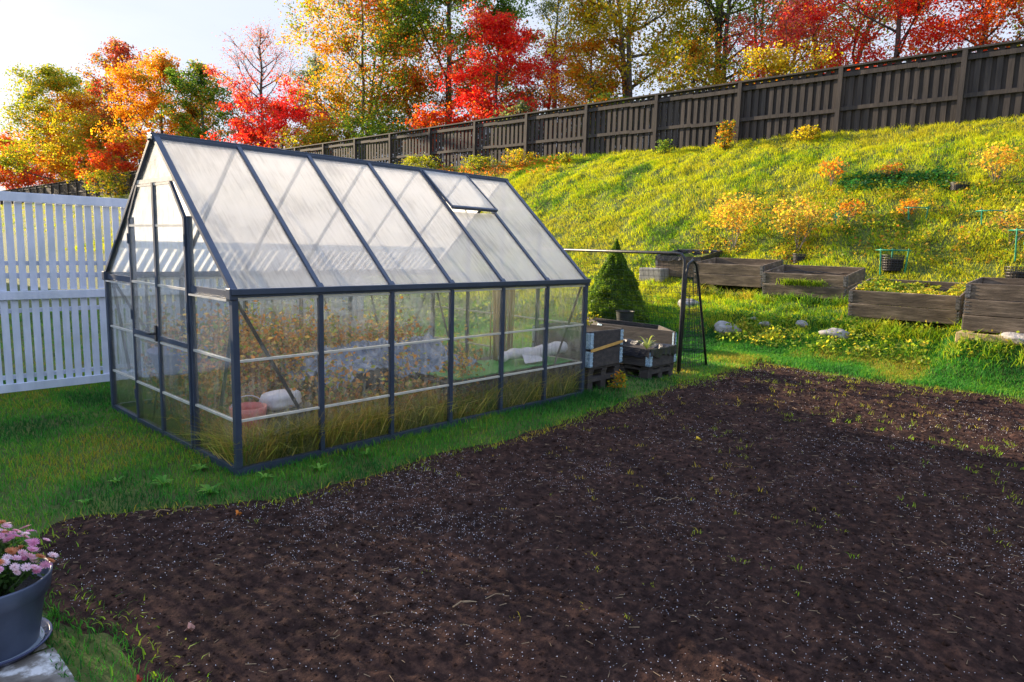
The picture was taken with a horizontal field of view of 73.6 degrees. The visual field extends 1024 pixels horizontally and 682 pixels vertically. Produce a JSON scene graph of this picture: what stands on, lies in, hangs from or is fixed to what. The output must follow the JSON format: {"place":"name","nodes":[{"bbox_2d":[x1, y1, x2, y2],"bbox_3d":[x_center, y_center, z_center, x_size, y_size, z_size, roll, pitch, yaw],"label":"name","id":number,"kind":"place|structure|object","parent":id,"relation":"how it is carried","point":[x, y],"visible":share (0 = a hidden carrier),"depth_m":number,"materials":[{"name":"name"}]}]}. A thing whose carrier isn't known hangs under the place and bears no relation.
{"place":"outdoors","nodes":[
{"label":"outdoors","id":0,"kind":"place"},
{"bbox_2d":[0,643,75,681],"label":"paving","id":1,"kind":"structure","parent":0,"point":[37,667],"depth_m":2.40,"materials":[{"name":"grey stone"}]},
{"bbox_2d":[0,617,52,668],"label":"plant saucer","id":2,"kind":"object","parent":1,"relation":"on","point":[46,627],"visible":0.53,"depth_m":2.50,"materials":[{"name":"grey plastic"}]},
{"bbox_2d":[0,554,52,661],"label":"flower pot","id":3,"kind":"object","parent":2,"relation":"on","point":[21,609],"visible":0.69,"depth_m":2.43,"materials":[{"name":"grey plastic"}]},
{"bbox_2d":[0,520,57,595],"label":"chrysanthemum","id":4,"kind":"object","parent":3,"relation":"in","point":[11,565],"visible":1,"depth_m":2.45,"materials":[{"name":"pink plant"}]},
{"bbox_2d":[0,115,1023,681],"bbox_3d":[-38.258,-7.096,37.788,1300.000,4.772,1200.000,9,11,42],"label":"ground","id":5,"kind":"structure","parent":0,"point":[176,429],"depth_m":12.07,"materials":[{"name":"green plant"}]},
{"bbox_2d":[0,130,54,189],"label":"maple tree","id":6,"kind":"object","parent":5,"relation":"on","point":[3,136],"visible":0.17,"depth_m":78.82,"materials":[{"name":"red plant"}]},
{"bbox_2d":[0,142,58,189],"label":"maple tree","id":7,"kind":"object","parent":5,"relation":"on","point":[28,181],"visible":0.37,"depth_m":73.08,"materials":[{"name":"red plant"}]},
{"bbox_2d":[0,60,117,182],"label":"maple tree","id":8,"kind":"object","parent":5,"relation":"on","point":[56,78],"visible":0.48,"depth_m":63.81,"materials":[{"name":"yellow plant"}]},
{"bbox_2d":[35,141,88,187],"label":"shrub","id":9,"kind":"object","parent":5,"relation":"on","point":[56,168],"visible":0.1,"depth_m":61.69,"materials":[{"name":"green plant"}]},
{"bbox_2d":[18,88,131,181],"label":"maple tree","id":10,"kind":"object","parent":5,"relation":"on","point":[77,104],"visible":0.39,"depth_m":60.59,"materials":[{"name":"orange plant"}]},
{"bbox_2d":[13,101,140,182],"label":"maple tree","id":11,"kind":"object","parent":5,"relation":"on","point":[84,132],"visible":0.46,"depth_m":55.74,"materials":[{"name":"yellow plant"}]},
{"bbox_2d":[78,166,131,197],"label":"shrub","id":12,"kind":"object","parent":5,"relation":"on","point":[106,179],"visible":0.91,"depth_m":48.71,"materials":[{"name":"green plant"}]},
{"bbox_2d":[68,132,144,185],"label":"maple tree","id":13,"kind":"object","parent":5,"relation":"on","point":[114,149],"visible":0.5,"depth_m":52.03,"materials":[{"name":"orange plant"}]},
{"bbox_2d":[70,36,171,162],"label":"maple tree","id":14,"kind":"object","parent":5,"relation":"on","point":[117,49],"visible":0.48,"depth_m":56.08,"materials":[{"name":"orange plant"}]},
{"bbox_2d":[138,159,152,394],"bbox_3d":[-3.460,-0.577,6.471,0.040,2.220,0.040,9,11,42],"label":"metal pole","id":15,"kind":"object","parent":5,"relation":"on","point":[147,305],"visible":0.31,"depth_m":6.50,"materials":[{"name":"metal"}]},
{"bbox_2d":[90,47,231,165],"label":"maple tree","id":16,"kind":"object","parent":5,"relation":"on","point":[155,65],"visible":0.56,"depth_m":48.30,"materials":[{"name":"orange plant"}]},
{"bbox_2d":[146,345,212,420],"bbox_3d":[-2.750,0.365,5.723,0.530,0.601,0.530,9,11,42],"label":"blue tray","id":17,"kind":"object","parent":5,"relation":"on","point":[171,361],"visible":0.39,"depth_m":5.51,"materials":[{"name":"plastic"}]},
{"bbox_2d":[0,191,363,393],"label":"picket fence","id":18,"kind":"object","parent":5,"relation":"on","point":[24,295],"visible":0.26,"depth_m":6.63,"materials":[{"name":"white paint"}]},
{"bbox_2d":[149,59,242,141],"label":"maple tree","id":19,"kind":"object","parent":5,"relation":"on","point":[190,88],"visible":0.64,"depth_m":45.59,"materials":[{"name":"green plant"}]},
{"bbox_2d":[224,344,259,401],"bbox_3d":[-2.265,0.356,5.735,0.550,0.600,0.040,9,11,42],"label":"brown board","id":20,"kind":"object","parent":5,"relation":"on","point":[251,369],"visible":0.07,"depth_m":5.56,"materials":[{"name":"brown wood"}]},
{"bbox_2d":[229,395,266,433],"bbox_3d":[-1.842,0.614,4.790,0.250,0.474,0.250,9,11,42],"label":"pink bucket","id":21,"kind":"object","parent":5,"relation":"on","point":[249,407],"visible":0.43,"depth_m":4.73,"materials":[{"name":"plastic"}]},
{"bbox_2d":[219,113,287,147],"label":"shrub","id":22,"kind":"object","parent":5,"relation":"on","point":[233,130],"visible":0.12,"depth_m":42.10,"materials":[{"name":"red plant"}]},
{"bbox_2d":[203,17,309,135],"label":"maple tree","id":23,"kind":"object","parent":5,"relation":"on","point":[262,35],"visible":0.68,"depth_m":44.71,"materials":[{"name":"red plant"}]},
{"bbox_2d":[200,63,344,154],"bbox_3d":[-13.531,-11.941,39.528,8.353,5.926,10.551,2,8,4],"label":"maple tree","id":24,"kind":"object","parent":5,"relation":"on","point":[280,110],"visible":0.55,"depth_m":37.96,"materials":[{"name":"red plant"}]},
{"bbox_2d":[265,402,312,428],"bbox_3d":[-1.696,0.635,5.041,0.450,0.310,0.450,9,11,42],"label":"storage tub","id":25,"kind":"object","parent":5,"relation":"on","point":[307,404],"visible":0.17,"depth_m":4.89,"materials":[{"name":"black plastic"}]},
{"bbox_2d":[259,389,301,410],"bbox_3d":[-1.690,0.427,5.011,0.204,0.132,0.307,6,9,31],"label":"white sack","id":26,"kind":"object","parent":25,"relation":"on","point":[273,400],"visible":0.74,"depth_m":4.91,"materials":[{"name":"fabric"}]},
{"bbox_2d":[280,49,341,150],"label":"birch tree","id":27,"kind":"object","parent":5,"relation":"on","point":[312,61],"visible":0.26,"depth_m":45.89,"materials":[{"name":"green plant"}]},
{"bbox_2d":[130,289,493,447],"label":"dried plants","id":28,"kind":"object","parent":5,"relation":"on","point":[210,377],"visible":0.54,"depth_m":5.83,"materials":[{"name":"brown plant"}]},
{"bbox_2d":[275,116,360,156],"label":"shrub","id":29,"kind":"object","parent":5,"relation":"on","point":[319,133],"visible":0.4,"depth_m":35.98,"materials":[{"name":"green plant"}]},
{"bbox_2d":[102,132,590,475],"bbox_3d":[-1.385,-0.517,6.411,2.460,2.290,3.786,9,11,42],"label":"greenhouse","id":30,"kind":"object","parent":5,"relation":"on","point":[245,222],"visible":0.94,"depth_m":5.45,"materials":[{"name":"metal"}]},
{"bbox_2d":[127,181,193,448],"bbox_3d":[-2.652,-0.220,5.085,1.102,1.879,0.081,9,11,42],"label":"door","id":31,"kind":"structure","parent":30,"relation":"in","point":[157,336],"depth_m":5.09,"materials":[{"name":"metal"}]},
{"bbox_2d":[261,292,433,353],"bbox_3d":[-1.559,-0.234,6.911,0.212,0.820,1.950,9,11,42],"label":"hanging film","id":32,"kind":"object","parent":30,"relation":"hanging from","point":[416,301],"visible":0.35,"depth_m":6.90,"materials":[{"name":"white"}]},
{"bbox_2d":[313,368,396,403],"bbox_3d":[-1.408,0.437,6.200,0.458,0.408,0.771,9,11,42],"label":"compost sack","id":33,"kind":"object","parent":5,"relation":"on","point":[372,379],"visible":0.2,"depth_m":6.04,"materials":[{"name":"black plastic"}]},
{"bbox_2d":[274,0,453,155],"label":"maple tree","id":34,"kind":"object","parent":5,"relation":"on","point":[347,46],"visible":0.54,"depth_m":35.09,"materials":[{"name":"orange plant"}]},
{"bbox_2d":[152,344,590,465],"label":"dry grass","id":35,"kind":"structure","parent":5,"relation":"on","point":[291,430],"depth_m":5.14,"materials":[{"name":"plant"}]},
{"bbox_2d":[326,100,420,158],"bbox_3d":[-6.311,-9.753,33.129,5.530,3.754,5.079,9,11,42],"label":"shrub","id":36,"kind":"object","parent":5,"relation":"on","point":[359,120],"visible":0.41,"depth_m":32.48,"materials":[{"name":"green plant"}]},
{"bbox_2d":[252,288,573,335],"bbox_3d":[-2.193,-0.987,13.870,5.381,1.134,4.673,9,11,42],"label":"ground cover","id":37,"kind":"object","parent":5,"relation":"on","point":[472,320],"visible":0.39,"depth_m":13.43,"materials":[{"name":"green plant"}]},
{"bbox_2d":[394,152,440,168],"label":"shrub","id":38,"kind":"object","parent":5,"relation":"on","point":[412,160],"visible":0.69,"depth_m":26.05,"materials":[{"name":"yellow plant"}]},
{"bbox_2d":[388,101,471,165],"bbox_3d":[-3.289,-9.089,30.474,3.716,3.279,3.648,3,8,10],"label":"shrub","id":39,"kind":"object","parent":5,"relation":"on","point":[429,119],"visible":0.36,"depth_m":29.77,"materials":[{"name":"red plant"}]},
{"bbox_2d":[347,0,553,163],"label":"maple tree","id":40,"kind":"object","parent":5,"relation":"on","point":[417,84],"visible":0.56,"depth_m":32.87,"materials":[{"name":"plant"}]},
{"bbox_2d":[460,154,499,170],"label":"shrub","id":41,"kind":"object","parent":5,"relation":"on","point":[474,161],"visible":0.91,"depth_m":24.07,"materials":[{"name":"yellow plant"}]},
{"bbox_2d":[394,356,567,407],"bbox_3d":[-0.271,0.414,6.774,0.740,0.345,1.700,9,11,42],"label":"planting bench","id":42,"kind":"object","parent":5,"relation":"on","point":[423,377],"visible":0.2,"depth_m":6.41,"materials":[{"name":"brown wood"}]},
{"bbox_2d":[416,356,572,379],"bbox_3d":[-0.124,0.235,6.637,0.571,0.024,1.635,9,11,42],"label":"green tarpaulin","id":43,"kind":"object","parent":42,"relation":"on","point":[509,365],"visible":0.58,"depth_m":6.50,"materials":[{"name":"green fabric"}]},
{"bbox_2d":[279,332,482,389],"bbox_3d":[-1.131,0.125,6.352,0.959,0.332,1.814,9,11,42],"label":"plastic sheeting","id":44,"kind":"object","parent":43,"relation":"on","point":[433,351],"visible":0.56,"depth_m":6.06,"materials":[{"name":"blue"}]},
{"bbox_2d":[489,287,514,360],"bbox_3d":[-0.097,-0.273,6.918,0.152,0.955,0.280,9,11,42],"label":"reed bundle","id":45,"kind":"object","parent":43,"relation":"on","point":[509,296],"visible":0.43,"depth_m":6.89,"materials":[{"name":"beige plant"}]},
{"bbox_2d":[498,341,567,363],"bbox_3d":[0.207,0.110,6.851,0.234,0.168,0.899,9,11,42],"label":"cloth roll","id":46,"kind":"object","parent":43,"relation":"on","point":[530,354],"visible":0.9,"depth_m":6.83,"materials":[{"name":"white fabric"}]},
{"bbox_2d":[427,0,573,152],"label":"maple tree","id":47,"kind":"object","parent":5,"relation":"on","point":[496,28],"visible":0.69,"depth_m":28.75,"materials":[{"name":"red plant"}]},
{"bbox_2d":[435,154,570,176],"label":"ground cover","id":48,"kind":"object","parent":5,"relation":"on","point":[503,169],"visible":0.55,"depth_m":22.89,"materials":[{"name":"orange plant"}]},
{"bbox_2d":[0,39,1023,204],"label":"board fence","id":49,"kind":"object","parent":5,"relation":"on","point":[965,84],"visible":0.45,"depth_m":18.09,"materials":[{"name":"brown wood"}]},
{"bbox_2d":[0,112,1023,344],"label":"hillside grass","id":50,"kind":"structure","parent":5,"relation":"on","point":[518,186],"depth_m":14.87,"materials":[{"name":"green plant"}]},
{"bbox_2d":[485,97,541,155],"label":"shrub","id":51,"kind":"object","parent":5,"relation":"on","point":[521,106],"visible":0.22,"depth_m":26.84,"materials":[{"name":"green plant"}]},
{"bbox_2d":[501,148,540,167],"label":"shrub","id":52,"kind":"object","parent":5,"relation":"on","point":[513,161],"visible":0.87,"depth_m":22.71,"materials":[{"name":"yellow plant"}]},
{"bbox_2d":[28,362,1023,681],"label":"soil bed","id":53,"kind":"object","parent":5,"relation":"on","point":[686,665],"visible":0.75,"depth_m":3.33,"materials":[{"name":"brown soil"}]},
{"bbox_2d":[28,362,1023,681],"bbox_3d":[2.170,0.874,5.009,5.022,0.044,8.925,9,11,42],"label":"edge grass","id":54,"kind":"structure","parent":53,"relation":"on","point":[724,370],"depth_m":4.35,"materials":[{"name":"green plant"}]},
{"bbox_2d":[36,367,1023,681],"bbox_3d":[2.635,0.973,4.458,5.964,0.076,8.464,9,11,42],"label":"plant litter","id":55,"kind":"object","parent":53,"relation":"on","point":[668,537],"visible":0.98,"depth_m":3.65,"materials":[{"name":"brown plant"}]},
{"bbox_2d":[60,366,1023,681],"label":"perlite granules","id":56,"kind":"object","parent":53,"relation":"on","point":[612,550],"visible":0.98,"depth_m":3.60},
{"bbox_2d":[62,361,1023,619],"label":"grass seedlings","id":57,"kind":"object","parent":53,"relation":"on","point":[791,415],"depth_m":5.72,"materials":[{"name":"green plant"}]},
{"bbox_2d":[498,32,585,154],"bbox_3d":[1.599,-10.762,31.656,4.534,6.474,4.365,4,8,16],"label":"maple tree","id":58,"kind":"object","parent":5,"relation":"on","point":[551,72],"visible":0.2,"depth_m":30.99,"materials":[{"name":"plant"}]},
{"bbox_2d":[519,0,603,144],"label":"birch tree","id":59,"kind":"object","parent":5,"relation":"on","point":[550,4],"visible":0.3,"depth_m":34.21,"materials":[{"name":"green plant"}]},
{"bbox_2d":[539,363,619,391],"bbox_3d":[0.708,0.353,7.693,0.800,0.265,0.580,9,11,42],"label":"pallet","id":60,"kind":"object","parent":5,"relation":"on","point":[600,376],"visible":0.24,"depth_m":7.43,"materials":[{"name":"black wood"}]},
{"bbox_2d":[531,321,623,368],"bbox_3d":[0.725,0.030,7.626,0.822,0.391,0.621,9,11,42],"label":"planter box","id":61,"kind":"object","parent":60,"relation":"on","point":[604,347],"visible":0.76,"depth_m":7.36,"materials":[{"name":"wood"}]},
{"bbox_2d":[535,31,632,132],"bbox_3d":[3.003,-9.632,27.526,3.932,5.568,4.688,9,11,42],"label":"maple tree","id":62,"kind":"object","parent":5,"relation":"on","point":[587,46],"visible":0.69,"depth_m":27.21,"materials":[{"name":"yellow plant"}]},
{"bbox_2d":[567,89,636,151],"bbox_3d":[3.599,-7.896,25.184,3.309,2.812,3.091,4,8,19],"label":"shrub","id":63,"kind":"object","parent":5,"relation":"on","point":[600,96],"visible":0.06,"depth_m":25.05,"materials":[{"name":"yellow plant"}]},
{"bbox_2d":[571,239,650,323],"bbox_3d":[1.712,-1.030,11.930,1.361,1.528,1.387,1,8,-3],"label":"dwarf conifer","id":64,"kind":"object","parent":5,"relation":"on","point":[619,259],"visible":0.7,"depth_m":11.65,"materials":[{"name":"green plant"}]},
{"bbox_2d":[540,248,706,372],"bbox_3d":[1.350,-0.528,9.643,2.773,1.505,0.776,9,11,42],"label":"goal frame","id":65,"kind":"object","parent":5,"relation":"on","point":[684,287],"visible":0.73,"depth_m":8.80,"materials":[{"name":"metal"}]},
{"bbox_2d":[587,317,676,344],"bbox_3d":[1.589,-0.049,9.503,1.839,0.390,0.546,9,11,42],"label":"planter box","id":66,"kind":"object","parent":5,"relation":"on","point":[636,331],"visible":0.27,"depth_m":9.10,"materials":[{"name":"wood"}]},
{"bbox_2d":[618,363,673,379],"bbox_3d":[1.499,0.319,8.487,0.800,0.155,0.580,9,11,42],"label":"pallet","id":67,"kind":"object","parent":5,"relation":"on","point":[643,372],"visible":0.45,"depth_m":8.21,"materials":[{"name":"black wood"}]},
{"bbox_2d":[620,338,676,367],"bbox_3d":[1.512,0.135,8.440,0.847,0.220,0.647,9,11,42],"label":"planter box","id":68,"kind":"object","parent":67,"relation":"on","point":[636,352],"visible":0.57,"depth_m":8.15,"materials":[{"name":"wood"}]},
{"bbox_2d":[536,0,764,142],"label":"maple tree","id":69,"kind":"object","parent":5,"relation":"on","point":[593,23],"visible":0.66,"depth_m":27.56,"materials":[{"name":"plant"}]},
{"bbox_2d":[639,267,668,281],"bbox_3d":[2.869,-1.322,13.813,0.500,0.300,0.340,9,11,42],"label":"concrete block","id":70,"kind":"object","parent":5,"relation":"on","point":[657,274],"depth_m":13.66,"materials":[{"name":"grey concrete"}]},
{"bbox_2d":[655,249,722,276],"bbox_3d":[3.592,-1.589,13.884,1.048,0.414,0.945,9,20,42],"label":"raised bed","id":71,"kind":"object","parent":5,"relation":"on","point":[665,259],"visible":0.52,"depth_m":13.66,"materials":[{"name":"wood"}]},
{"bbox_2d":[637,24,760,103],"bbox_3d":[6.594,-8.568,23.819,4.072,4.645,3.481,9,11,42],"label":"maple tree","id":72,"kind":"object","parent":5,"relation":"on","point":[692,60],"visible":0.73,"depth_m":23.59,"materials":[{"name":"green plant"}]},
{"bbox_2d":[714,119,736,149],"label":"shrub","id":73,"kind":"object","parent":5,"relation":"on","point":[723,130],"visible":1,"depth_m":18.06,"materials":[{"name":"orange plant"}]},
{"bbox_2d":[714,321,741,333],"bbox_3d":[3.379,-0.191,10.714,0.474,0.217,0.366,17,7,42],"label":"rock","id":74,"kind":"object","parent":5,"relation":"on","point":[720,326],"visible":0.63,"depth_m":10.60,"materials":[{"name":"stone"}]},
{"bbox_2d":[650,0,815,90],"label":"maple tree","id":75,"kind":"object","parent":5,"relation":"on","point":[718,10],"visible":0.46,"depth_m":26.30,"materials":[{"name":"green plant"}]},
{"bbox_2d":[703,192,770,247],"bbox_3d":[4.500,-2.397,13.718,1.295,1.189,1.322,9,11,42],"label":"garden shrub","id":76,"kind":"object","parent":5,"relation":"on","point":[740,219],"visible":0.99,"depth_m":13.66,"materials":[{"name":"yellow plant"}]},
{"bbox_2d":[693,257,782,287],"bbox_3d":[4.176,-1.283,12.668,1.341,0.388,0.881,9,18,42],"label":"raised bed","id":77,"kind":"object","parent":5,"relation":"on","point":[744,272],"visible":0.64,"depth_m":12.42,"materials":[{"name":"wood"}]},
{"bbox_2d":[726,30,842,86],"bbox_3d":[8.417,-7.688,21.523,3.978,3.723,4.132,9,11,42],"label":"maple tree","id":78,"kind":"object","parent":5,"relation":"on","point":[779,65],"visible":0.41,"depth_m":21.05,"materials":[{"name":"yellow plant"}]},
{"bbox_2d":[704,0,871,79],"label":"birch tree","id":79,"kind":"object","parent":5,"relation":"on","point":[754,13],"visible":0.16,"depth_m":26.33,"materials":[{"name":"red plant"}]},
{"bbox_2d":[711,0,878,87],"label":"maple tree","id":80,"kind":"object","parent":5,"relation":"on","point":[788,30],"visible":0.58,"depth_m":22.23,"materials":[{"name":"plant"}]},
{"bbox_2d":[577,291,1023,357],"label":"meadow grass","id":81,"kind":"structure","parent":5,"relation":"on","point":[759,305],"depth_m":10.56,"materials":[{"name":"green plant"}]},
{"bbox_2d":[791,124,823,141],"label":"shrub","id":82,"kind":"object","parent":5,"relation":"on","point":[807,131],"visible":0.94,"depth_m":16.61,"materials":[{"name":"yellow plant"}]},
{"bbox_2d":[762,192,857,251],"bbox_3d":[5.463,-2.189,12.770,1.426,1.120,1.692,2,8,5],"label":"garden shrub","id":83,"kind":"object","parent":5,"relation":"on","point":[788,218],"visible":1,"depth_m":12.73,"materials":[{"name":"plant"}]},
{"bbox_2d":[762,264,865,299],"bbox_3d":[5.077,-1.009,11.546,1.371,0.389,0.921,9,19,42],"label":"raised bed","id":84,"kind":"object","parent":5,"relation":"on","point":[850,278],"visible":0.88,"depth_m":11.32,"materials":[{"name":"wood"}]},
{"bbox_2d":[815,157,849,185],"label":"garden shrub","id":85,"kind":"object","parent":5,"relation":"on","point":[833,165],"visible":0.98,"depth_m":14.29,"materials":[{"name":"orange plant"}]},
{"bbox_2d":[818,328,849,339],"bbox_3d":[4.594,-0.093,9.737,0.406,0.190,0.337,17,7,42],"label":"rock","id":86,"kind":"object","parent":5,"relation":"on","point":[835,331],"visible":0.77,"depth_m":9.62,"materials":[{"name":"stone"}]},
{"bbox_2d":[838,199,867,221],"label":"garden shrub","id":87,"kind":"object","parent":5,"relation":"on","point":[843,204],"visible":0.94,"depth_m":12.89,"materials":[{"name":"orange plant"}]},
{"bbox_2d":[686,283,1023,370],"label":"weed grass","id":88,"kind":"structure","parent":5,"relation":"on","point":[806,299],"depth_m":9.62,"materials":[{"name":"green plant"}]},
{"bbox_2d":[689,177,1023,264],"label":"ground cover","id":89,"kind":"object","parent":5,"relation":"on","point":[907,231],"visible":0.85,"depth_m":12.42,"materials":[{"name":"green plant"}]},
{"bbox_2d":[750,0,966,67],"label":"maple tree","id":90,"kind":"object","parent":5,"relation":"on","point":[867,19],"visible":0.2,"depth_m":25.37,"materials":[{"name":"red plant"}]},
{"bbox_2d":[715,308,1021,364],"bbox_3d":[5.051,-0.102,9.190,4.641,0.735,0.902,9,11,42],"label":"ground cover","id":91,"kind":"object","parent":5,"relation":"on","point":[755,314],"visible":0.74,"depth_m":9.50,"materials":[{"name":"green plant"}]},
{"bbox_2d":[882,255,904,270],"bbox_3d":[6.356,-1.304,11.436,0.347,0.265,0.348,9,11,42],"label":"pot","id":92,"kind":"object","parent":5,"relation":"on","point":[893,263],"visible":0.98,"depth_m":11.32,"materials":[{"name":"black plastic"}]},
{"bbox_2d":[789,0,1005,77],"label":"maple tree","id":93,"kind":"object","parent":5,"relation":"on","point":[900,14],"visible":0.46,"depth_m":21.27,"materials":[{"name":"red plant"}]},
{"bbox_2d":[837,165,957,194],"bbox_3d":[7.505,-3.136,13.451,2.090,0.643,0.659,9,11,42],"label":"ground cover","id":94,"kind":"object","parent":5,"relation":"on","point":[905,179],"visible":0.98,"depth_m":13.44,"materials":[{"name":"green plant"}]},
{"bbox_2d":[848,278,965,324],"bbox_3d":[5.683,-0.586,9.764,1.391,0.391,0.921,9,21,42],"label":"raised bed","id":95,"kind":"object","parent":5,"relation":"on","point":[861,302],"visible":0.62,"depth_m":9.46,"materials":[{"name":"wood"}]},
{"bbox_2d":[856,277,967,295],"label":"strawberry leaves","id":96,"kind":"object","parent":95,"relation":"on","point":[880,284],"visible":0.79,"depth_m":9.80,"materials":[{"name":"green plant"}]},
{"bbox_2d":[892,0,1023,57],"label":"maple tree","id":97,"kind":"object","parent":5,"relation":"on","point":[1011,5],"visible":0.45,"depth_m":18.80,"materials":[{"name":"red plant"}]},
{"bbox_2d":[955,330,1018,345],"bbox_3d":[6.018,0.003,8.207,1.150,0.130,0.310,9,11,42],"label":"rock","id":98,"kind":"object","parent":5,"relation":"on","point":[957,337],"depth_m":8.33,"materials":[{"name":"beige stone"}]},
{"bbox_2d":[961,277,1023,332],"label":"raised bed","id":99,"kind":"object","parent":98,"relation":"on","point":[1000,301],"visible":1,"depth_m":8.24,"materials":[{"name":"wood"}]},
{"bbox_2d":[954,0,1023,45],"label":"maple tree","id":100,"kind":"object","parent":5,"relation":"on","point":[1015,27],"visible":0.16,"depth_m":20.83,"materials":[{"name":"red plant"}]},
{"bbox_2d":[962,141,1023,184],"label":"garden shrub","id":101,"kind":"object","parent":5,"relation":"on","point":[1003,162],"visible":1,"depth_m":12.19,"materials":[{"name":"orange plant"}]},
{"bbox_2d":[977,204,1023,245],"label":"garden shrub","id":102,"kind":"object","parent":5,"relation":"on","point":[1002,221],"visible":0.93,"depth_m":10.78,"materials":[{"name":"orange plant"}]},
{"bbox_2d":[999,332,1023,345],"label":"rock","id":103,"kind":"object","parent":5,"relation":"on","point":[1014,337],"visible":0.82,"depth_m":8.04,"materials":[{"name":"stone"}]},
{"bbox_2d":[1004,266,1023,278],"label":"pot","id":104,"kind":"object","parent":5,"relation":"on","point":[1014,274],"visible":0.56,"depth_m":9.99,"materials":[{"name":"black plastic"}]},
{"bbox_2d":[0,0,1023,190],"label":"sky","id":105,"kind":"structure","parent":0,"point":[63,33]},
{"bbox_2d":[776,276,830,287],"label":"ledge grass","id":106,"kind":"structure","parent":0,"point":[795,283],"depth_m":11.22,"materials":[{"name":"green plant"}]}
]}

